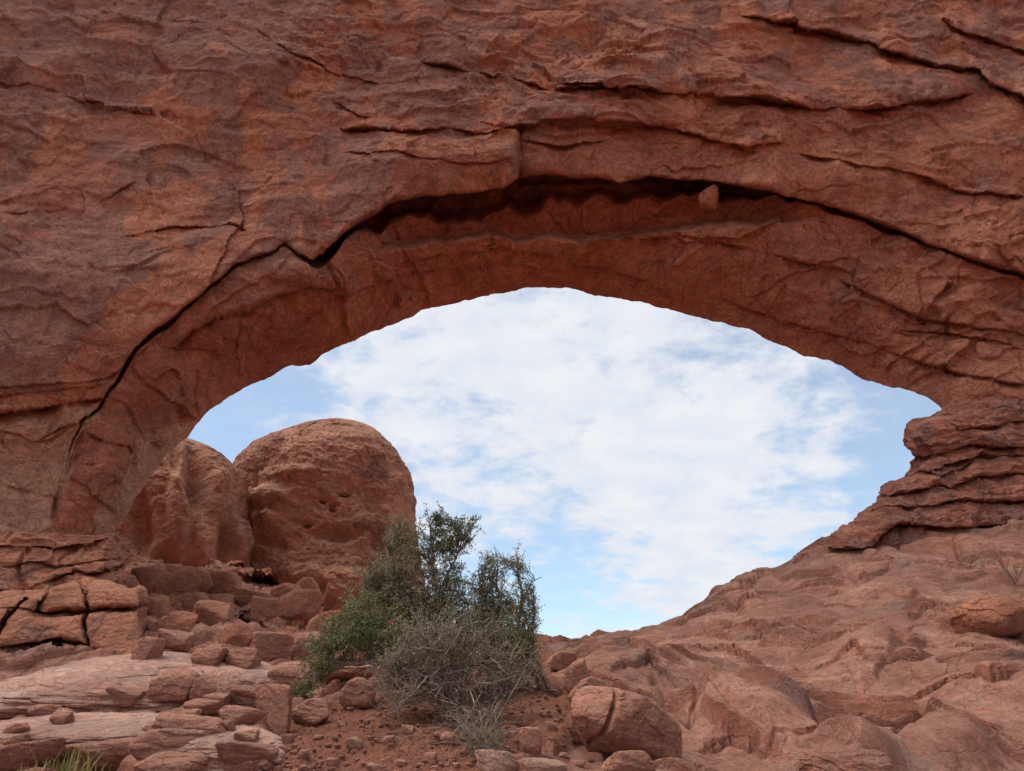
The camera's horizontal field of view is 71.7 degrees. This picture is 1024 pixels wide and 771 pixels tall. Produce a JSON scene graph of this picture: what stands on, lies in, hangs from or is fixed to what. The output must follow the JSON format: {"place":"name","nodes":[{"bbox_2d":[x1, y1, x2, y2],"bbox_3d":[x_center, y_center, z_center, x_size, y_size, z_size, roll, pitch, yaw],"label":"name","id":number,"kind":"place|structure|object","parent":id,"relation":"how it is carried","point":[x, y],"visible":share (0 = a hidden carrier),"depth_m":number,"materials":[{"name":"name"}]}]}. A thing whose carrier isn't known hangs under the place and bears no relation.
{"place":"outdoors","nodes":[
{"label":"outdoors","id":0,"kind":"place"},
{"bbox_2d":[240,693,571,770],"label":"gravel","id":1,"kind":"structure","parent":0,"point":[285,748],"depth_m":6.00,"materials":[{"name":"brown gravel"}]},
{"bbox_2d":[0,519,1023,770],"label":"ground","id":2,"kind":"structure","parent":0,"point":[814,645],"depth_m":10.61,"materials":[{"name":"stone"}]},
{"bbox_2d":[0,737,66,770],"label":"boulder","id":3,"kind":"object","parent":2,"relation":"on","point":[12,756],"visible":0.76,"depth_m":5.62,"materials":[{"name":"brown stone"}]},
{"bbox_2d":[20,761,48,770],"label":"grass tuft","id":4,"kind":"object","parent":2,"relation":"on","point":[33,768],"visible":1,"depth_m":5.26,"materials":[{"name":"green plant"}]},
{"bbox_2d":[28,704,61,716],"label":"boulder","id":5,"kind":"object","parent":2,"relation":"on","point":[40,710],"visible":0.77,"depth_m":8.20,"materials":[{"name":"stone"}]},
{"bbox_2d":[28,744,107,770],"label":"grass tuft","id":6,"kind":"object","parent":2,"relation":"on","point":[67,765],"visible":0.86,"depth_m":5.66,"materials":[{"name":"green plant"}]},
{"bbox_2d":[0,530,135,591],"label":"layered ledge","id":7,"kind":"object","parent":2,"relation":"on","point":[31,561],"visible":0.5,"depth_m":21.77,"materials":[{"name":"stone"}]},
{"bbox_2d":[0,576,149,654],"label":"jointed rock wall","id":8,"kind":"structure","parent":2,"relation":"on","point":[96,614],"depth_m":17.20,"materials":[{"name":"stone"}]},
{"bbox_2d":[0,712,159,744],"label":"flat boulder","id":9,"kind":"object","parent":2,"relation":"on","point":[83,727],"visible":0.44,"depth_m":6.96,"materials":[{"name":"stone"}]},
{"bbox_2d":[1,733,29,745],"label":"broken block","id":10,"kind":"object","parent":9,"relation":"on","point":[14,739],"depth_m":6.58,"materials":[{"name":"stone"}]},
{"bbox_2d":[3,722,30,733],"bbox_3d":[-4.770,3.333,6.857,0.268,0.139,0.216,0,-24,0],"label":"broken block","id":11,"kind":"object","parent":9,"relation":"on","point":[17,727],"depth_m":6.79,"materials":[{"name":"stone"}]},
{"bbox_2d":[49,709,74,724],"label":"boulder","id":12,"kind":"object","parent":9,"relation":"on","point":[59,716],"visible":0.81,"depth_m":7.14,"materials":[{"name":"stone"}]},
{"bbox_2d":[141,725,152,730],"bbox_3d":[-3.515,3.328,6.869,0.163,0.074,0.130,0,-24,0],"label":"broken block","id":13,"kind":"object","parent":9,"relation":"on","point":[146,727],"depth_m":6.83,"materials":[{"name":"stone"}]},
{"bbox_2d":[180,709,201,714],"bbox_3d":[-3.507,3.576,7.731,0.205,0.096,0.163,0,-24,0],"label":"broken block","id":14,"kind":"object","parent":9,"relation":"on","point":[192,711],"depth_m":7.71,"materials":[{"name":"stone"}]},
{"bbox_2d":[65,738,133,770],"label":"boulder","id":15,"kind":"object","parent":2,"relation":"on","point":[114,752],"visible":0.51,"depth_m":5.85,"materials":[{"name":"brown stone"}]},
{"bbox_2d":[106,685,143,707],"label":"boulder","id":16,"kind":"object","parent":2,"relation":"on","point":[126,696],"visible":0.79,"depth_m":8.59,"materials":[{"name":"stone"}]},
{"bbox_2d":[0,651,316,719],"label":"flat boulder","id":17,"kind":"object","parent":2,"relation":"on","point":[78,686],"visible":0.36,"depth_m":8.88,"materials":[{"name":"stone"}]},
{"bbox_2d":[130,637,164,659],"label":"boulder","id":18,"kind":"object","parent":17,"relation":"on","point":[144,648],"visible":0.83,"depth_m":10.06,"materials":[{"name":"stone"}]},
{"bbox_2d":[190,648,228,665],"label":"boulder","id":19,"kind":"object","parent":17,"relation":"on","point":[210,656],"visible":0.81,"depth_m":9.98,"materials":[{"name":"stone"}]},
{"bbox_2d":[225,648,261,668],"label":"boulder","id":20,"kind":"object","parent":17,"relation":"on","point":[246,658],"visible":0.89,"depth_m":10.04,"materials":[{"name":"stone"}]},
{"bbox_2d":[128,728,205,760],"bbox_3d":[-2.538,2.711,5.319,0.664,0.293,0.520,0,-24,0],"label":"boulder","id":21,"kind":"object","parent":2,"relation":"on","point":[145,744],"visible":0.5,"depth_m":5.14,"materials":[{"name":"stone"}]},
{"bbox_2d":[134,751,208,770],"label":"boulder","id":22,"kind":"object","parent":2,"relation":"on","point":[172,761],"visible":0.78,"depth_m":4.93,"materials":[{"name":"stone"}]},
{"bbox_2d":[146,668,201,703],"bbox_3d":[-4.168,3.782,8.917,0.654,0.440,0.532,0,-24,0],"label":"boulder","id":23,"kind":"object","parent":2,"relation":"on","point":[172,685],"visible":0.78,"depth_m":8.70,"materials":[{"name":"stone"}]},
{"bbox_2d":[113,438,253,566],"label":"rock dome","id":24,"kind":"object","parent":2,"relation":"on","point":[190,506],"visible":0.23,"depth_m":49.09,"materials":[{"name":"stone"}]},
{"bbox_2d":[183,698,220,714],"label":"boulder","id":25,"kind":"object","parent":2,"relation":"on","point":[208,706],"visible":0.75,"depth_m":8.30,"materials":[{"name":"stone"}]},
{"bbox_2d":[189,676,216,699],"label":"boulder","id":26,"kind":"object","parent":2,"relation":"on","point":[202,686],"visible":0.52,"depth_m":8.65,"materials":[{"name":"stone"}]},
{"bbox_2d":[99,548,329,651],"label":"pitted rock bank","id":27,"kind":"structure","parent":2,"relation":"on","point":[265,580],"depth_m":28.89,"materials":[{"name":"stone"}]},
{"bbox_2d":[128,578,139,587],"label":"boulder","id":28,"kind":"object","parent":27,"relation":"on","point":[133,583],"visible":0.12,"depth_m":24.29,"materials":[{"name":"stone"}]},
{"bbox_2d":[130,565,165,592],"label":"boulder","id":29,"kind":"object","parent":27,"relation":"on","point":[147,577],"visible":0.43,"depth_m":27.39,"materials":[{"name":"stone"}]},
{"bbox_2d":[146,595,169,617],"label":"boulder","id":30,"kind":"object","parent":27,"relation":"on","point":[159,605],"visible":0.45,"depth_m":23.25,"materials":[{"name":"stone"}]},
{"bbox_2d":[148,611,197,631],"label":"boulder","id":31,"kind":"object","parent":27,"relation":"on","point":[184,621],"visible":0.66,"depth_m":18.20,"materials":[{"name":"stone"}]},
{"bbox_2d":[158,628,194,652],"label":"boulder","id":32,"kind":"object","parent":27,"relation":"on","point":[178,641],"visible":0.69,"depth_m":17.39,"materials":[{"name":"stone"}]},
{"bbox_2d":[153,563,212,595],"bbox_3d":[-12.962,7.893,27.998,2.040,1.719,1.650,0,-24,0],"label":"boulder","id":33,"kind":"object","parent":27,"relation":"on","point":[175,579],"visible":0.62,"depth_m":27.66,"materials":[{"name":"stone"}]},
{"bbox_2d":[182,592,208,609],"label":"boulder","id":34,"kind":"object","parent":27,"relation":"on","point":[189,600],"visible":0.62,"depth_m":25.70,"materials":[{"name":"stone"}]},
{"bbox_2d":[192,600,230,625],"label":"boulder","id":35,"kind":"object","parent":27,"relation":"on","point":[210,612],"visible":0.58,"depth_m":20.31,"materials":[{"name":"stone"}]},
{"bbox_2d":[204,568,241,593],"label":"boulder","id":36,"kind":"object","parent":27,"relation":"on","point":[225,581],"visible":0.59,"depth_m":29.00,"materials":[{"name":"stone"}]},
{"bbox_2d":[218,623,253,646],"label":"boulder","id":37,"kind":"object","parent":27,"relation":"on","point":[239,634],"visible":0.81,"depth_m":18.47,"materials":[{"name":"stone"}]},
{"bbox_2d":[235,586,267,606],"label":"boulder","id":38,"kind":"object","parent":27,"relation":"on","point":[244,596],"visible":0.59,"depth_m":27.69,"materials":[{"name":"stone"}]},
{"bbox_2d":[250,596,278,626],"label":"boulder","id":39,"kind":"object","parent":27,"relation":"on","point":[264,607],"visible":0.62,"depth_m":24.21,"materials":[{"name":"stone"}]},
{"bbox_2d":[272,583,300,597],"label":"boulder","id":40,"kind":"object","parent":27,"relation":"on","point":[280,590],"visible":0.52,"depth_m":28.40,"materials":[{"name":"stone"}]},
{"bbox_2d":[276,588,324,624],"bbox_3d":[-7.247,7.658,24.279,1.598,1.362,1.221,7,-25,-15],"label":"boulder","id":41,"kind":"object","parent":27,"relation":"on","point":[304,605],"visible":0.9,"depth_m":23.97,"materials":[{"name":"stone"}]},
{"bbox_2d":[296,577,320,591],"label":"boulder","id":42,"kind":"object","parent":27,"relation":"on","point":[307,583],"visible":0.4,"depth_m":29.17,"materials":[{"name":"stone"}]},
{"bbox_2d":[306,610,341,641],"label":"boulder","id":43,"kind":"object","parent":27,"relation":"on","point":[311,625],"visible":0.3,"depth_m":18.06,"materials":[{"name":"stone"}]},
{"bbox_2d":[211,706,222,714],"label":"broken block","id":44,"kind":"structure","parent":2,"relation":"on","point":[216,712],"depth_m":8.34,"materials":[{"name":"brown stone"}]},
{"bbox_2d":[203,693,231,705],"bbox_3d":[-3.552,3.830,8.517,0.337,0.262,0.274,0,-24,0],"label":"broken block","id":45,"kind":"object","parent":44,"relation":"on","point":[224,699],"depth_m":8.47,"materials":[{"name":"stone"}]},
{"bbox_2d":[177,724,286,770],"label":"flat boulder","id":46,"kind":"object","parent":2,"relation":"on","point":[205,746],"visible":0.33,"depth_m":5.10,"materials":[{"name":"stone"}]},
{"bbox_2d":[151,712,226,734],"bbox_3d":[-2.468,2.602,5.382,0.608,0.220,0.358,0,-24,0],"label":"boulder","id":47,"kind":"object","parent":46,"relation":"on","point":[210,725],"visible":0.59,"depth_m":5.28,"materials":[{"name":"stone"}]},
{"bbox_2d":[223,719,235,730],"bbox_3d":[-2.205,2.623,5.438,0.175,0.111,0.143,0,-24,0],"label":"broken block","id":48,"kind":"object","parent":46,"relation":"on","point":[228,724],"depth_m":5.41,"materials":[{"name":"brown stone"}]},
{"bbox_2d":[218,705,263,725],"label":"boulder","id":49,"kind":"object","parent":46,"relation":"on","point":[239,715],"visible":0.85,"depth_m":5.61,"materials":[{"name":"stone"}]},
{"bbox_2d":[233,729,259,741],"bbox_3d":[-1.973,2.604,5.262,0.173,0.100,0.136,0,-24,0],"label":"broken block","id":50,"kind":"object","parent":46,"relation":"on","point":[251,735],"depth_m":5.22,"materials":[{"name":"stone"}]},
{"bbox_2d":[215,741,278,764],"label":"boulder","id":51,"kind":"object","parent":2,"relation":"on","point":[235,753],"visible":0.81,"depth_m":4.96,"materials":[{"name":"brown stone"}]},
{"bbox_2d":[201,667,297,708],"bbox_3d":[-3.360,3.828,8.854,1.439,0.599,0.611,-7,-25,15],"label":"flat boulder","id":52,"kind":"object","parent":2,"relation":"on","point":[225,678],"visible":0.35,"depth_m":8.69,"materials":[{"name":"stone"}]},
{"bbox_2d":[228,684,255,698],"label":"boulder","id":53,"kind":"object","parent":52,"relation":"on","point":[245,691],"visible":0.45,"depth_m":8.51,"materials":[{"name":"brown stone"}]},
{"bbox_2d":[267,661,313,694],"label":"boulder","id":54,"kind":"object","parent":52,"relation":"on","point":[281,673],"visible":0.56,"depth_m":8.73,"materials":[{"name":"stone"}]},
{"bbox_2d":[252,631,293,660],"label":"boulder","id":55,"kind":"object","parent":2,"relation":"on","point":[271,646],"visible":0.69,"depth_m":12.05,"materials":[{"name":"stone"}]},
{"bbox_2d":[255,684,292,735],"bbox_3d":[-2.339,3.178,6.961,0.396,0.462,0.290,0,-24,0],"label":"boulder","id":56,"kind":"object","parent":2,"relation":"on","point":[274,703],"visible":0.86,"depth_m":6.89,"materials":[{"name":"stone"}]},
{"bbox_2d":[280,734,294,744],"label":"stone","id":57,"kind":"object","parent":2,"relation":"on","point":[287,739],"visible":0.66,"depth_m":6.44,"materials":[{"name":"stone"}]},
{"bbox_2d":[296,749,309,758],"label":"stone","id":58,"kind":"object","parent":2,"relation":"on","point":[303,753],"visible":0.98,"depth_m":5.85,"materials":[{"name":"stone"}]},
{"bbox_2d":[288,631,322,659],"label":"boulder","id":59,"kind":"object","parent":2,"relation":"on","point":[298,650],"visible":0.45,"depth_m":12.63,"materials":[{"name":"stone"}]},
{"bbox_2d":[292,698,329,726],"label":"boulder","id":60,"kind":"object","parent":2,"relation":"on","point":[309,712],"visible":0.81,"depth_m":7.19,"materials":[{"name":"stone"}]},
{"bbox_2d":[313,734,321,739],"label":"stone","id":61,"kind":"object","parent":2,"relation":"on","point":[316,737],"visible":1,"depth_m":6.33,"materials":[{"name":"stone"}]},
{"bbox_2d":[233,418,425,632],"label":"rock dome","id":62,"kind":"object","parent":2,"relation":"on","point":[325,496],"visible":0.59,"depth_m":53.70,"materials":[{"name":"stone"}]},
{"bbox_2d":[326,757,340,765],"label":"stone","id":63,"kind":"object","parent":2,"relation":"on","point":[331,761],"visible":1,"depth_m":4.99,"materials":[{"name":"stone"}]},
{"bbox_2d":[337,720,346,726],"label":"stone","id":64,"kind":"object","parent":2,"relation":"on","point":[341,723],"visible":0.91,"depth_m":7.08,"materials":[{"name":"stone"}]},
{"bbox_2d":[319,664,375,684],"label":"boulder","id":65,"kind":"object","parent":2,"relation":"on","point":[347,673],"visible":0.42,"depth_m":9.67,"materials":[{"name":"stone"}]},
{"bbox_2d":[345,737,362,749],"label":"stone","id":66,"kind":"object","parent":2,"relation":"on","point":[353,742],"visible":0.98,"depth_m":5.96,"materials":[{"name":"stone"}]},
{"bbox_2d":[338,677,375,709],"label":"boulder","id":67,"kind":"object","parent":2,"relation":"on","point":[347,697],"visible":0.81,"depth_m":7.75,"materials":[{"name":"stone"}]},
{"bbox_2d":[367,762,375,769],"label":"stone","id":68,"kind":"object","parent":2,"relation":"on","point":[370,765],"visible":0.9,"depth_m":5.31,"materials":[{"name":"stone"}]},
{"bbox_2d":[383,735,394,743],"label":"stone","id":69,"kind":"object","parent":2,"relation":"on","point":[387,739],"visible":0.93,"depth_m":5.89,"materials":[{"name":"stone"}]},
{"bbox_2d":[394,759,405,766],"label":"stone","id":70,"kind":"object","parent":2,"relation":"on","point":[400,762],"visible":0.99,"depth_m":5.27,"materials":[{"name":"stone"}]},
{"bbox_2d":[289,501,511,697],"bbox_3d":[-1.256,2.626,8.750,2.624,2.421,1.319,0,-24,0],"label":"juniper tree","id":71,"kind":"object","parent":2,"relation":"on","point":[396,594],"visible":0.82,"depth_m":8.71,"materials":[{"name":"green plant"}]},
{"bbox_2d":[401,725,414,734],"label":"stone","id":72,"kind":"object","parent":2,"relation":"on","point":[407,729],"visible":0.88,"depth_m":6.12,"materials":[{"name":"stone"}]},
{"bbox_2d":[414,710,424,719],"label":"stone","id":73,"kind":"object","parent":2,"relation":"on","point":[420,714],"visible":0.99,"depth_m":6.98,"materials":[{"name":"stone"}]},
{"bbox_2d":[422,752,436,763],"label":"stone","id":74,"kind":"object","parent":2,"relation":"on","point":[426,756],"visible":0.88,"depth_m":5.41,"materials":[{"name":"stone"}]},
{"bbox_2d":[295,687,571,767],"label":"twig litter","id":75,"kind":"object","parent":2,"relation":"on","point":[441,732],"visible":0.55,"depth_m":6.52,"materials":[{"name":"brown wood"}]},
{"bbox_2d":[440,731,455,744],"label":"stone","id":76,"kind":"object","parent":2,"relation":"on","point":[445,736],"visible":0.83,"depth_m":5.92,"materials":[{"name":"stone"}]},
{"bbox_2d":[355,600,548,766],"bbox_3d":[-0.585,2.691,6.563,1.926,1.562,2.477,0,-24,0],"label":"dead shrub","id":77,"kind":"object","parent":2,"relation":"on","point":[481,739],"visible":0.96,"depth_m":7.01,"materials":[{"name":"grey plant"}]},
{"bbox_2d":[460,745,473,754],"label":"stone","id":78,"kind":"object","parent":2,"relation":"on","point":[464,750],"visible":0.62,"depth_m":5.51,"materials":[{"name":"stone"}]},
{"bbox_2d":[475,749,517,770],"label":"boulder","id":79,"kind":"object","parent":2,"relation":"on","point":[492,760],"visible":1,"depth_m":5.08,"materials":[{"name":"stone"}]},
{"bbox_2d":[448,540,550,691],"bbox_3d":[-0.169,2.861,8.890,1.272,1.934,1.325,0,-24,0],"label":"leafy shrub","id":80,"kind":"object","parent":2,"relation":"on","point":[522,633],"visible":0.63,"depth_m":8.91,"materials":[{"name":"green plant"}]},
{"bbox_2d":[503,730,516,737],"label":"stone","id":81,"kind":"object","parent":2,"relation":"on","point":[511,732],"visible":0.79,"depth_m":6.22,"materials":[{"name":"stone"}]},
{"bbox_2d":[0,0,1023,534],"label":"sandstone arch","id":82,"kind":"structure","parent":2,"relation":"on","point":[206,206],"depth_m":30.94,"materials":[{"name":"brown stone"}]},
{"bbox_2d":[698,184,718,210],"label":"wedged stone","id":83,"kind":"object","parent":82,"relation":"attached to","point":[708,198],"visible":1,"depth_m":31.15,"materials":[{"name":"stone"}]},
{"bbox_2d":[517,727,542,754],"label":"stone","id":84,"kind":"object","parent":2,"relation":"on","point":[530,739],"visible":0.97,"depth_m":5.46,"materials":[{"name":"stone"}]},
{"bbox_2d":[526,653,559,692],"bbox_3d":[0.355,3.541,8.683,0.429,0.500,0.161,8,-25,-17],"label":"weathered log","id":85,"kind":"object","parent":2,"relation":"on","point":[544,680],"visible":0.77,"depth_m":8.62,"materials":[{"name":"grey wood"}]},
{"bbox_2d":[539,710,548,716],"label":"stone","id":86,"kind":"object","parent":2,"relation":"on","point":[543,713],"visible":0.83,"depth_m":7.31,"materials":[{"name":"stone"}]},
{"bbox_2d":[521,757,567,770],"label":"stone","id":87,"kind":"object","parent":2,"relation":"on","point":[537,764],"visible":1,"depth_m":4.97,"materials":[{"name":"stone"}]},
{"bbox_2d":[545,721,556,730],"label":"stone","id":88,"kind":"object","parent":2,"relation":"on","point":[550,725],"visible":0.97,"depth_m":6.47,"materials":[{"name":"stone"}]},
{"bbox_2d":[546,652,576,670],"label":"boulder","id":89,"kind":"object","parent":2,"relation":"on","point":[558,661],"visible":0.77,"depth_m":11.05,"materials":[{"name":"stone"}]},
{"bbox_2d":[558,752,569,758],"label":"stone","id":90,"kind":"object","parent":2,"relation":"on","point":[564,755],"visible":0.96,"depth_m":5.51,"materials":[{"name":"stone"}]},
{"bbox_2d":[569,710,581,743],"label":"boulder","id":91,"kind":"object","parent":2,"relation":"on","point":[574,733],"visible":0.16,"depth_m":6.81,"materials":[{"name":"stone"}]},
{"bbox_2d":[564,658,588,691],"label":"boulder","id":92,"kind":"object","parent":2,"relation":"on","point":[576,672],"visible":0.64,"depth_m":8.11,"materials":[{"name":"stone"}]},
{"bbox_2d":[570,759,585,767],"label":"stone","id":93,"kind":"object","parent":2,"relation":"on","point":[579,763],"visible":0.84,"depth_m":5.37,"materials":[{"name":"stone"}]},
{"bbox_2d":[568,676,605,702],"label":"boulder","id":94,"kind":"object","parent":2,"relation":"on","point":[592,681],"visible":0.36,"depth_m":7.37,"materials":[{"name":"stone"}]},
{"bbox_2d":[587,752,602,761],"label":"stone","id":95,"kind":"object","parent":2,"relation":"on","point":[594,756],"visible":0.98,"depth_m":5.88,"materials":[{"name":"stone"}]},
{"bbox_2d":[570,686,682,760],"bbox_3d":[0.982,3.021,6.120,0.954,0.792,0.857,0,-24,0],"label":"boulder","id":96,"kind":"object","parent":2,"relation":"on","point":[609,721],"visible":0.89,"depth_m":5.85,"materials":[{"name":"stone"}]},
{"bbox_2d":[600,750,655,770],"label":"boulder","id":97,"kind":"object","parent":2,"relation":"on","point":[632,760],"visible":1,"depth_m":4.92,"materials":[{"name":"stone"}]},
{"bbox_2d":[799,748,891,770],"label":"boulder","id":98,"kind":"object","parent":2,"relation":"on","point":[847,759],"visible":1,"depth_m":5.59,"materials":[{"name":"brown stone"}]},
{"bbox_2d":[824,397,1023,549],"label":"sandstone buttress","id":99,"kind":"structure","parent":2,"relation":"on","point":[966,469],"depth_m":24.30,"materials":[{"name":"brown stone"}]},
{"bbox_2d":[949,595,1023,636],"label":"boulder","id":100,"kind":"object","parent":2,"relation":"on","point":[997,616],"visible":0.88,"depth_m":13.85,"materials":[{"name":"stone"}]},
{"bbox_2d":[992,551,1023,583],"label":"bare bush","id":101,"kind":"object","parent":2,"relation":"on","point":[1009,574],"visible":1,"depth_m":18.91,"materials":[{"name":"grey plant"}]},
{"bbox_2d":[187,287,941,638],"label":"sky","id":102,"kind":"structure","parent":0,"point":[643,458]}
]}

